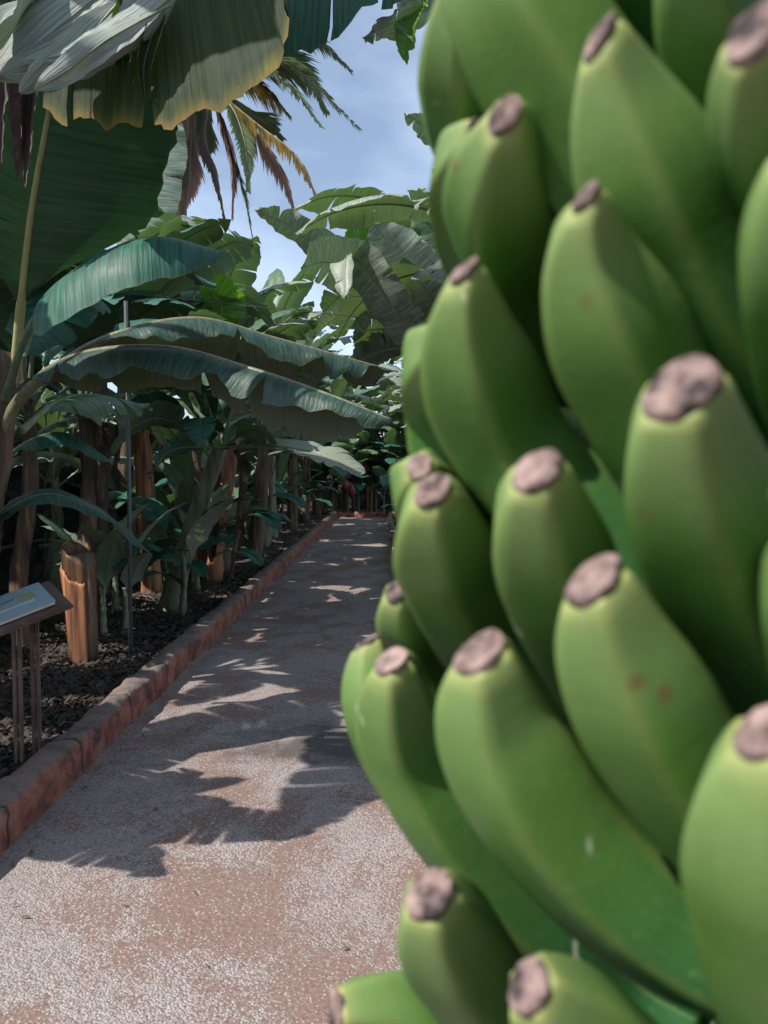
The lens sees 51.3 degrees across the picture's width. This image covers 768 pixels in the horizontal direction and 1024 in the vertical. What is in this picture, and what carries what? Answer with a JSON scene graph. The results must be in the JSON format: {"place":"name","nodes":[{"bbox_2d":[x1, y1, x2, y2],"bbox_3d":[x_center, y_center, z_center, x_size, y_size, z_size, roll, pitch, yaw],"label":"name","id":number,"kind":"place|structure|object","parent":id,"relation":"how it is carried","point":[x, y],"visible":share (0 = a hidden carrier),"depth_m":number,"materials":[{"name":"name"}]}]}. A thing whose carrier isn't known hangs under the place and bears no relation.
{"place":"outdoors","nodes":[
{"label":"outdoors","id":0,"kind":"place"},
{"bbox_2d":[0,509,339,778],"bbox_3d":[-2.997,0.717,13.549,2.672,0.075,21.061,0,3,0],"label":"leaf litter","id":1,"kind":"object","parent":0,"point":[46,717],"visible":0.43,"depth_m":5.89,"materials":[{"name":"brown plant"}]},
{"bbox_2d":[0,581,73,770],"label":"information stand","id":2,"kind":"object","parent":1,"relation":"on","point":[63,603],"visible":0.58,"depth_m":3.86,"materials":[{"name":"wood"}]},
{"bbox_2d":[0,582,55,624],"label":"information sign","id":3,"kind":"object","parent":2,"relation":"on","point":[24,601],"visible":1,"depth_m":3.87,"materials":[{"name":"plastic"}]},
{"bbox_2d":[36,503,184,639],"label":"young banana plant","id":4,"kind":"object","parent":1,"relation":"on","point":[109,554],"visible":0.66,"depth_m":6.86,"materials":[{"name":"green plant"}]},
{"bbox_2d":[40,526,180,612],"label":"young banana plant","id":5,"kind":"object","parent":1,"relation":"on","point":[173,559],"visible":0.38,"depth_m":8.12,"materials":[{"name":"green plant"}]},
{"bbox_2d":[65,455,170,523],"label":"young banana plant","id":6,"kind":"object","parent":1,"relation":"on","point":[121,510],"visible":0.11,"depth_m":12.00,"materials":[{"name":"green plant"}]},
{"bbox_2d":[50,502,188,633],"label":"young banana plant","id":7,"kind":"object","parent":1,"relation":"on","point":[141,563],"visible":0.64,"depth_m":7.00,"materials":[{"name":"green plant"}]},
{"bbox_2d":[108,436,174,556],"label":"young banana plant","id":8,"kind":"object","parent":1,"relation":"on","point":[160,484],"visible":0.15,"depth_m":11.92,"materials":[{"name":"green plant"}]},
{"bbox_2d":[118,481,197,567],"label":"young banana plant","id":9,"kind":"object","parent":1,"relation":"on","point":[160,496],"visible":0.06,"depth_m":10.89,"materials":[{"name":"green plant"}]},
{"bbox_2d":[162,503,178,582],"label":"young banana plant","id":10,"kind":"object","parent":1,"relation":"on","point":[164,564],"visible":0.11,"depth_m":10.49,"materials":[{"name":"green plant"}]},
{"bbox_2d":[124,520,223,577],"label":"young banana plant","id":11,"kind":"object","parent":1,"relation":"on","point":[199,567],"visible":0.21,"depth_m":8.37,"materials":[{"name":"green plant"}]},
{"bbox_2d":[107,496,264,617],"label":"young banana plant","id":12,"kind":"object","parent":1,"relation":"on","point":[199,530],"visible":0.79,"depth_m":8.02,"materials":[{"name":"green plant"}]},
{"bbox_2d":[167,507,235,539],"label":"young banana plant","id":13,"kind":"object","parent":1,"relation":"on","point":[171,527],"visible":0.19,"depth_m":9.90,"materials":[{"name":"green plant"}]},
{"bbox_2d":[164,462,247,586],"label":"young banana plant","id":14,"kind":"object","parent":1,"relation":"on","point":[183,490],"visible":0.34,"depth_m":9.92,"materials":[{"name":"green plant"}]},
{"bbox_2d":[161,438,252,494],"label":"young banana plant","id":15,"kind":"object","parent":1,"relation":"on","point":[169,442],"visible":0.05,"depth_m":13.44,"materials":[{"name":"green plant"}]},
{"bbox_2d":[163,485,263,592],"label":"young banana plant","id":16,"kind":"object","parent":1,"relation":"on","point":[254,557],"visible":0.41,"depth_m":9.40,"materials":[{"name":"green plant"}]},
{"bbox_2d":[154,426,281,529],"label":"young banana plant","id":17,"kind":"object","parent":1,"relation":"on","point":[183,464],"visible":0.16,"depth_m":11.54,"materials":[{"name":"green plant"}]},
{"bbox_2d":[169,500,291,573],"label":"young banana plant","id":18,"kind":"object","parent":1,"relation":"on","point":[229,530],"visible":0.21,"depth_m":10.68,"materials":[{"name":"green plant"}]},
{"bbox_2d":[163,451,306,546],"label":"young banana plant","id":19,"kind":"object","parent":1,"relation":"on","point":[295,499],"visible":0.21,"depth_m":14.75,"materials":[{"name":"green plant"}]},
{"bbox_2d":[194,475,280,526],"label":"young banana plant","id":20,"kind":"object","parent":1,"relation":"on","point":[232,508],"visible":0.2,"depth_m":10.56,"materials":[{"name":"green plant"}]},
{"bbox_2d":[244,493,251,537],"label":"young banana plant","id":21,"kind":"object","parent":1,"relation":"on","point":[245,525],"visible":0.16,"depth_m":15.37,"materials":[{"name":"green plant"}]},
{"bbox_2d":[248,480,281,528],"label":"young banana plant","id":22,"kind":"object","parent":1,"relation":"on","point":[251,490],"visible":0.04,"depth_m":19.25,"materials":[{"name":"green plant"}]},
{"bbox_2d":[247,478,285,492],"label":"young banana plant","id":23,"kind":"object","parent":1,"relation":"on","point":[279,488],"visible":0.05,"depth_m":15.79,"materials":[{"name":"green plant"}]},
{"bbox_2d":[246,452,321,495],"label":"young banana plant","id":24,"kind":"object","parent":1,"relation":"on","point":[281,463],"visible":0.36,"depth_m":18.02,"materials":[{"name":"green plant"}]},
{"bbox_2d":[276,478,300,501],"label":"young banana plant","id":25,"kind":"object","parent":1,"relation":"on","point":[280,499],"visible":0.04,"depth_m":21.84,"materials":[{"name":"green plant"}]},
{"bbox_2d":[280,462,299,516],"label":"young banana plant","id":26,"kind":"object","parent":1,"relation":"on","point":[286,474],"visible":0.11,"depth_m":23.68,"materials":[{"name":"green plant"}]},
{"bbox_2d":[280,463,316,498],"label":"young banana plant","id":27,"kind":"object","parent":1,"relation":"on","point":[284,472],"visible":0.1,"depth_m":19.93,"materials":[{"name":"green plant"}]},
{"bbox_2d":[277,462,324,520],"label":"young banana plant","id":28,"kind":"object","parent":1,"relation":"on","point":[313,483],"visible":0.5,"depth_m":22.47,"materials":[{"name":"green plant"}]},
{"bbox_2d":[281,478,323,519],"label":"young banana plant","id":29,"kind":"object","parent":1,"relation":"on","point":[282,505],"visible":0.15,"depth_m":23.03,"materials":[{"name":"green plant"}]},
{"bbox_2d":[276,477,339,505],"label":"young banana plant","id":30,"kind":"object","parent":1,"relation":"on","point":[329,503],"visible":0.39,"depth_m":22.28,"materials":[{"name":"green plant"}]},
{"bbox_2d":[299,471,330,513],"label":"young banana plant","id":31,"kind":"object","parent":1,"relation":"on","point":[311,475],"visible":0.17,"depth_m":26.50,"materials":[{"name":"green plant"}]},
{"bbox_2d":[297,436,359,493],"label":"young banana plant","id":32,"kind":"object","parent":1,"relation":"on","point":[341,481],"visible":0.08,"depth_m":25.49,"materials":[{"name":"green plant"}]},
{"bbox_2d":[324,441,370,511],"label":"young banana plant","id":33,"kind":"object","parent":1,"relation":"on","point":[335,471],"visible":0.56,"depth_m":25.78,"materials":[{"name":"green plant"}]},
{"bbox_2d":[310,454,384,513],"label":"young banana plant","id":34,"kind":"object","parent":1,"relation":"on","point":[313,465],"visible":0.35,"depth_m":26.24,"materials":[{"name":"green plant"}]},
{"bbox_2d":[0,517,427,1023],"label":"path","id":35,"kind":"structure","parent":0,"point":[292,804],"depth_m":3.16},
{"bbox_2d":[0,511,336,856],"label":"kerb","id":36,"kind":"structure","parent":35,"relation":"on","point":[35,786],"depth_m":4.48,"materials":[{"name":"brown brick"}]},
{"bbox_2d":[5,524,413,968],"bbox_3d":[-0.648,0.776,13.686,1.663,0.024,22.645,0,3,0],"label":"path debris","id":37,"kind":"object","parent":35,"relation":"on","point":[31,850],"visible":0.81,"depth_m":3.47,"materials":[{"name":"brown plant"}]},
{"bbox_2d":[387,513,395,579],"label":"kerb","id":38,"kind":"structure","parent":35,"relation":"on","point":[392,529],"depth_m":18.27,"materials":[{"name":"red brick"}]},
{"bbox_2d":[49,0,433,447],"label":"sky","id":39,"kind":"structure","parent":0,"point":[388,155],"materials":[{"name":"blue"}]},
{"bbox_2d":[152,296,421,323],"bbox_3d":[-0.530,-1.657,6.713,2.755,0.189,0.088,-1,3,-10],"label":"support wire","id":40,"kind":"object","parent":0,"point":[285,309],"visible":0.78,"depth_m":6.69,"materials":[{"name":"metal"}]},
{"bbox_2d":[337,509,391,511],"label":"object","id":41,"kind":"structure","parent":0,"point":[378,510],"depth_m":28.82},
{"bbox_2d":[332,476,380,511],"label":"young banana plant","id":42,"kind":"object","parent":41,"relation":"on","point":[360,487],"visible":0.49,"depth_m":26.25,"materials":[{"name":"green plant"}]},
{"bbox_2d":[336,435,382,511],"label":"young banana plant","id":43,"kind":"object","parent":41,"relation":"on","point":[350,444],"visible":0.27,"depth_m":26.56,"materials":[{"name":"green plant"}]},
{"bbox_2d":[337,447,396,511],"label":"young banana plant","id":44,"kind":"object","parent":41,"relation":"on","point":[368,479],"visible":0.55,"depth_m":26.29,"materials":[{"name":"green plant"}]},
{"bbox_2d":[362,453,405,511],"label":"young banana plant","id":45,"kind":"object","parent":41,"relation":"on","point":[379,471],"visible":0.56,"depth_m":26.11,"materials":[{"name":"green plant"}]},
{"label":"ground","id":46,"kind":"structure","parent":0,"visible":0},
{"bbox_2d":[4,346,144,471],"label":"banana plant","id":47,"kind":"object","parent":46,"relation":"on","point":[44,456],"visible":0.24,"depth_m":7.51,"materials":[{"name":"green plant"}]},
{"bbox_2d":[60,540,98,667],"bbox_3d":[-2.292,0.727,6.029,0.255,1.016,0.294,0,3,0],"label":"stump","id":48,"kind":"object","parent":46,"relation":"on","point":[78,571],"visible":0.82,"depth_m":5.94,"materials":[{"name":"brown plant"}]},
{"bbox_2d":[0,412,174,593],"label":"stone wall","id":49,"kind":"structure","parent":46,"relation":"on","point":[71,525],"depth_m":10.61,"materials":[{"name":"black stone"}]},
{"bbox_2d":[13,388,165,591],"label":"banana plant","id":50,"kind":"object","parent":46,"relation":"on","point":[51,572],"visible":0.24,"depth_m":9.56,"materials":[{"name":"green plant"}]},
{"bbox_2d":[53,353,134,566],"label":"banana plant","id":51,"kind":"object","parent":46,"relation":"on","point":[122,473],"depth_m":11.99,"materials":[{"name":"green plant"}]},
{"bbox_2d":[0,217,208,652],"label":"banana plant","id":52,"kind":"object","parent":46,"relation":"on","point":[19,563],"visible":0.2,"depth_m":6.35,"materials":[{"name":"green plant"}]},
{"bbox_2d":[0,206,216,304],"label":"banana plant","id":53,"kind":"object","parent":46,"relation":"on","point":[193,276],"visible":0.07,"depth_m":4.89,"materials":[{"name":"green plant"}]},
{"bbox_2d":[9,218,232,633],"bbox_3d":[-2.732,-0.693,7.016,3.231,3.812,2.954,3,4,41],"label":"banana plant","id":54,"kind":"object","parent":46,"relation":"on","point":[142,306],"visible":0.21,"depth_m":7.05,"materials":[{"name":"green plant"}]},
{"bbox_2d":[40,301,202,592],"bbox_3d":[-2.924,-0.689,9.370,2.369,3.535,2.351,0,3,0],"label":"banana plant","id":55,"kind":"object","parent":46,"relation":"on","point":[143,463],"visible":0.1,"depth_m":9.31,"materials":[{"name":"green plant"}]},
{"bbox_2d":[124,301,132,664],"bbox_3d":[-1.916,-0.164,6.000,0.039,2.800,0.031,0,3,0],"label":"metal pole","id":56,"kind":"object","parent":46,"relation":"on","point":[129,527],"visible":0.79,"depth_m":6.00,"materials":[{"name":"grey metal"}]},
{"bbox_2d":[1,521,135,550],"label":"irrigation pipe","id":57,"kind":"object","parent":56,"relation":"attached to","point":[33,542],"visible":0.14,"depth_m":9.83,"materials":[{"name":"black plastic"}]},
{"bbox_2d":[59,123,287,597],"bbox_3d":[-2.887,-1.753,9.172,3.471,5.674,3.259,0,3,0],"label":"banana plant","id":58,"kind":"object","parent":46,"relation":"on","point":[226,289],"visible":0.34,"depth_m":8.77,"materials":[{"name":"green plant"}]},
{"bbox_2d":[51,235,336,573],"bbox_3d":[-2.280,-1.240,11.084,3.940,4.446,3.844,1,3,18],"label":"banana plant","id":59,"kind":"object","parent":46,"relation":"on","point":[237,276],"visible":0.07,"depth_m":10.62,"materials":[{"name":"green plant"}]},
{"bbox_2d":[0,0,400,555],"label":"banana plant","id":60,"kind":"object","parent":46,"relation":"on","point":[100,100],"visible":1,"depth_m":3.24,"materials":[{"name":"green plant"}]},
{"bbox_2d":[150,413,309,476],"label":"banana plant","id":61,"kind":"object","parent":46,"relation":"on","point":[169,434],"visible":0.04,"depth_m":14.06,"materials":[{"name":"green plant"}]},
{"bbox_2d":[95,386,365,613],"bbox_3d":[-1.568,-0.400,8.003,2.803,3.155,2.413,0,3,0],"label":"banana plant","id":62,"kind":"object","parent":46,"relation":"on","point":[202,427],"visible":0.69,"depth_m":7.90,"materials":[{"name":"green plant"}]},
{"bbox_2d":[174,395,302,455],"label":"banana plant","id":63,"kind":"object","parent":46,"relation":"on","point":[242,440],"visible":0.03,"depth_m":18.82,"materials":[{"name":"green plant"}]},
{"bbox_2d":[175,316,332,582],"bbox_3d":[-1.969,-0.818,10.412,2.578,3.699,3.018,-1,3,-20],"label":"banana plant","id":64,"kind":"object","parent":46,"relation":"on","point":[226,474],"visible":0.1,"depth_m":10.31,"materials":[{"name":"green plant"}]},
{"bbox_2d":[149,41,361,505],"bbox_3d":[-2.920,-5.108,15.744,5.042,11.768,2.462,0,3,0],"label":"palm tree","id":65,"kind":"object","parent":46,"relation":"on","point":[246,122],"visible":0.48,"depth_m":15.63,"materials":[{"name":"green plant"}]},
{"bbox_2d":[246,403,302,522],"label":"banana plant","id":66,"kind":"object","parent":46,"relation":"on","point":[247,405],"visible":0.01,"depth_m":21.58,"materials":[{"name":"green plant"}]},
{"bbox_2d":[263,305,329,546],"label":"banana plant","id":67,"kind":"object","parent":46,"relation":"on","point":[268,536],"visible":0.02,"depth_m":15.17,"materials":[{"name":"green plant"}]},
{"bbox_2d":[254,301,339,537],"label":"banana plant","id":68,"kind":"object","parent":46,"relation":"on","point":[275,531],"visible":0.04,"depth_m":17.08,"materials":[{"name":"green plant"}]},
{"bbox_2d":[246,269,354,557],"bbox_3d":[-1.911,-1.653,13.209,4.041,5.077,4.328,1,3,25],"label":"banana plant","id":69,"kind":"object","parent":46,"relation":"on","point":[264,462],"visible":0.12,"depth_m":13.17,"materials":[{"name":"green plant"}]},
{"bbox_2d":[240,349,382,531],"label":"banana plant","id":70,"kind":"object","parent":46,"relation":"on","point":[292,511],"visible":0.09,"depth_m":18.85,"materials":[{"name":"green plant"}]},
{"bbox_2d":[286,328,349,520],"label":"banana plant","id":71,"kind":"object","parent":46,"relation":"on","point":[321,340],"visible":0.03,"depth_m":20.29,"materials":[{"name":"green plant"}]},
{"bbox_2d":[300,445,337,513],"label":"banana plant","id":72,"kind":"object","parent":46,"relation":"on","point":[314,503],"visible":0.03,"depth_m":26.76,"materials":[{"name":"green plant"}]},
{"bbox_2d":[299,375,367,521],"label":"banana plant","id":73,"kind":"object","parent":46,"relation":"on","point":[304,514],"visible":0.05,"depth_m":22.73,"materials":[{"name":"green plant"}]},
{"bbox_2d":[343,479,348,489],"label":"banana flower","id":74,"kind":"object","parent":73,"relation":"hanging from","point":[345,484],"visible":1,"depth_m":24.43,"materials":[{"name":"plant"}]},
{"bbox_2d":[349,484,354,494],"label":"banana flower","id":75,"kind":"object","parent":73,"relation":"hanging from","point":[351,489],"visible":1,"depth_m":24.44,"materials":[{"name":"red plant"}]},
{"bbox_2d":[278,463,390,509],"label":"stone wall","id":76,"kind":"structure","parent":46,"relation":"on","point":[362,498],"depth_m":29.67,"materials":[{"name":"black stone"}]},
{"bbox_2d":[315,377,363,512],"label":"banana plant","id":77,"kind":"object","parent":46,"relation":"on","point":[322,502],"visible":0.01,"depth_m":27.03,"materials":[{"name":"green plant"}]},
{"bbox_2d":[322,443,372,510],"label":"banana plant","id":78,"kind":"object","parent":46,"relation":"on","point":[335,493],"visible":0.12,"depth_m":26.73,"materials":[{"name":"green plant"}]},
{"bbox_2d":[313,428,385,511],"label":"banana plant","id":79,"kind":"object","parent":46,"relation":"on","point":[363,435],"visible":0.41,"depth_m":25.97,"materials":[{"name":"green plant"}]},
{"bbox_2d":[255,112,444,397],"bbox_3d":[0.592,-1.445,8.306,3.600,5.140,2.857,-1,3,-25],"label":"banana plant","id":80,"kind":"object","parent":46,"relation":"on","point":[360,261],"visible":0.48,"depth_m":7.83,"materials":[{"name":"green plant"}]},
{"bbox_2d":[324,376,388,511],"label":"banana plant","id":81,"kind":"object","parent":46,"relation":"on","point":[368,392],"visible":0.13,"depth_m":26.81,"materials":[{"name":"green plant"}]},
{"bbox_2d":[328,511,394,517],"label":"kerb end","id":82,"kind":"structure","parent":46,"relation":"on","point":[362,514],"depth_m":25.65,"materials":[{"name":"red brick"}]},
{"bbox_2d":[294,170,435,275],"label":"banana plant","id":83,"kind":"object","parent":46,"relation":"on","point":[320,202],"visible":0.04,"depth_m":8.44,"materials":[{"name":"green plant"}]},
{"bbox_2d":[295,190,447,340],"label":"banana plant","id":84,"kind":"object","parent":46,"relation":"on","point":[388,207],"visible":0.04,"depth_m":6.76,"materials":[{"name":"green plant"}]},
{"bbox_2d":[342,363,401,397],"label":"banana plant","id":85,"kind":"object","parent":46,"relation":"on","point":[374,394],"visible":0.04,"depth_m":30.49,"materials":[{"name":"green plant"}]},
{"bbox_2d":[361,362,386,436],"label":"banana plant","id":86,"kind":"object","parent":46,"relation":"on","point":[384,389],"visible":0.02,"depth_m":31.12,"materials":[{"name":"green plant"}]},
{"bbox_2d":[346,428,407,511],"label":"banana plant","id":87,"kind":"object","parent":46,"relation":"on","point":[372,433],"visible":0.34,"depth_m":26.52,"materials":[{"name":"green plant"}]},
{"bbox_2d":[352,338,401,364],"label":"banana plant","id":88,"kind":"object","parent":46,"relation":"on","point":[392,360],"visible":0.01,"depth_m":11.36,"materials":[{"name":"green plant"}]},
{"bbox_2d":[349,399,405,511],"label":"banana plant","id":89,"kind":"object","parent":46,"relation":"on","point":[355,440],"visible":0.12,"depth_m":27.47,"materials":[{"name":"green plant"}]},
{"bbox_2d":[353,428,404,511],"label":"banana plant","id":90,"kind":"object","parent":46,"relation":"on","point":[391,458],"visible":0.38,"depth_m":26.24,"materials":[{"name":"green plant"}]},
{"bbox_2d":[358,396,404,422],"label":"banana plant","id":91,"kind":"object","parent":46,"relation":"on","point":[389,401],"visible":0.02,"depth_m":23.37,"materials":[{"name":"green plant"}]},
{"bbox_2d":[363,364,401,410],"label":"banana plant","id":92,"kind":"object","parent":46,"relation":"on","point":[389,381],"visible":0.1,"depth_m":21.28,"materials":[{"name":"green plant"}]},
{"bbox_2d":[365,374,403,426],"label":"banana plant","id":93,"kind":"object","parent":46,"relation":"on","point":[397,415],"visible":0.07,"depth_m":20.30,"materials":[{"name":"green plant"}]},
{"bbox_2d":[367,359,402,413],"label":"banana plant","id":94,"kind":"object","parent":46,"relation":"on","point":[393,396],"visible":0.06,"depth_m":16.18,"materials":[{"name":"green plant"}]},
{"bbox_2d":[378,384,400,403],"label":"banana plant","id":95,"kind":"object","parent":46,"relation":"on","point":[387,393],"visible":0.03,"depth_m":14.34,"materials":[{"name":"green plant"}]},
{"bbox_2d":[376,408,405,511],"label":"banana plant","id":96,"kind":"object","parent":46,"relation":"on","point":[395,424],"visible":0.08,"depth_m":26.93,"materials":[{"name":"green plant"}]},
{"bbox_2d":[378,426,408,460],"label":"banana plant","id":97,"kind":"object","parent":46,"relation":"on","point":[401,436],"visible":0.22,"depth_m":26.18,"materials":[{"name":"green plant"}]},
{"bbox_2d":[363,0,434,64],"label":"banana plant","id":98,"kind":"object","parent":46,"relation":"on","point":[407,22],"visible":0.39,"depth_m":3.69,"materials":[{"name":"green plant"}]},
{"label":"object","id":99,"kind":"structure","parent":0,"visible":0},
{"bbox_2d":[362,461,389,485],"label":"young banana plant","id":100,"kind":"object","parent":99,"relation":"on","point":[384,480],"visible":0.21,"depth_m":24.93,"materials":[{"name":"green plant"}]},
{"bbox_2d":[380,503,393,513],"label":"young banana plant","id":101,"kind":"object","parent":99,"relation":"on","point":[388,509],"visible":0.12,"depth_m":17.74,"materials":[{"name":"green plant"}]},
{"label":"banana plant","id":102,"kind":"object","parent":99,"relation":"on","visible":0},
{"bbox_2d":[327,0,767,1023],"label":"banana bunch","id":103,"kind":"object","parent":102,"relation":"hanging from","point":[555,694],"visible":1,"depth_m":0.26,"materials":[{"name":"green food"}]}
]}

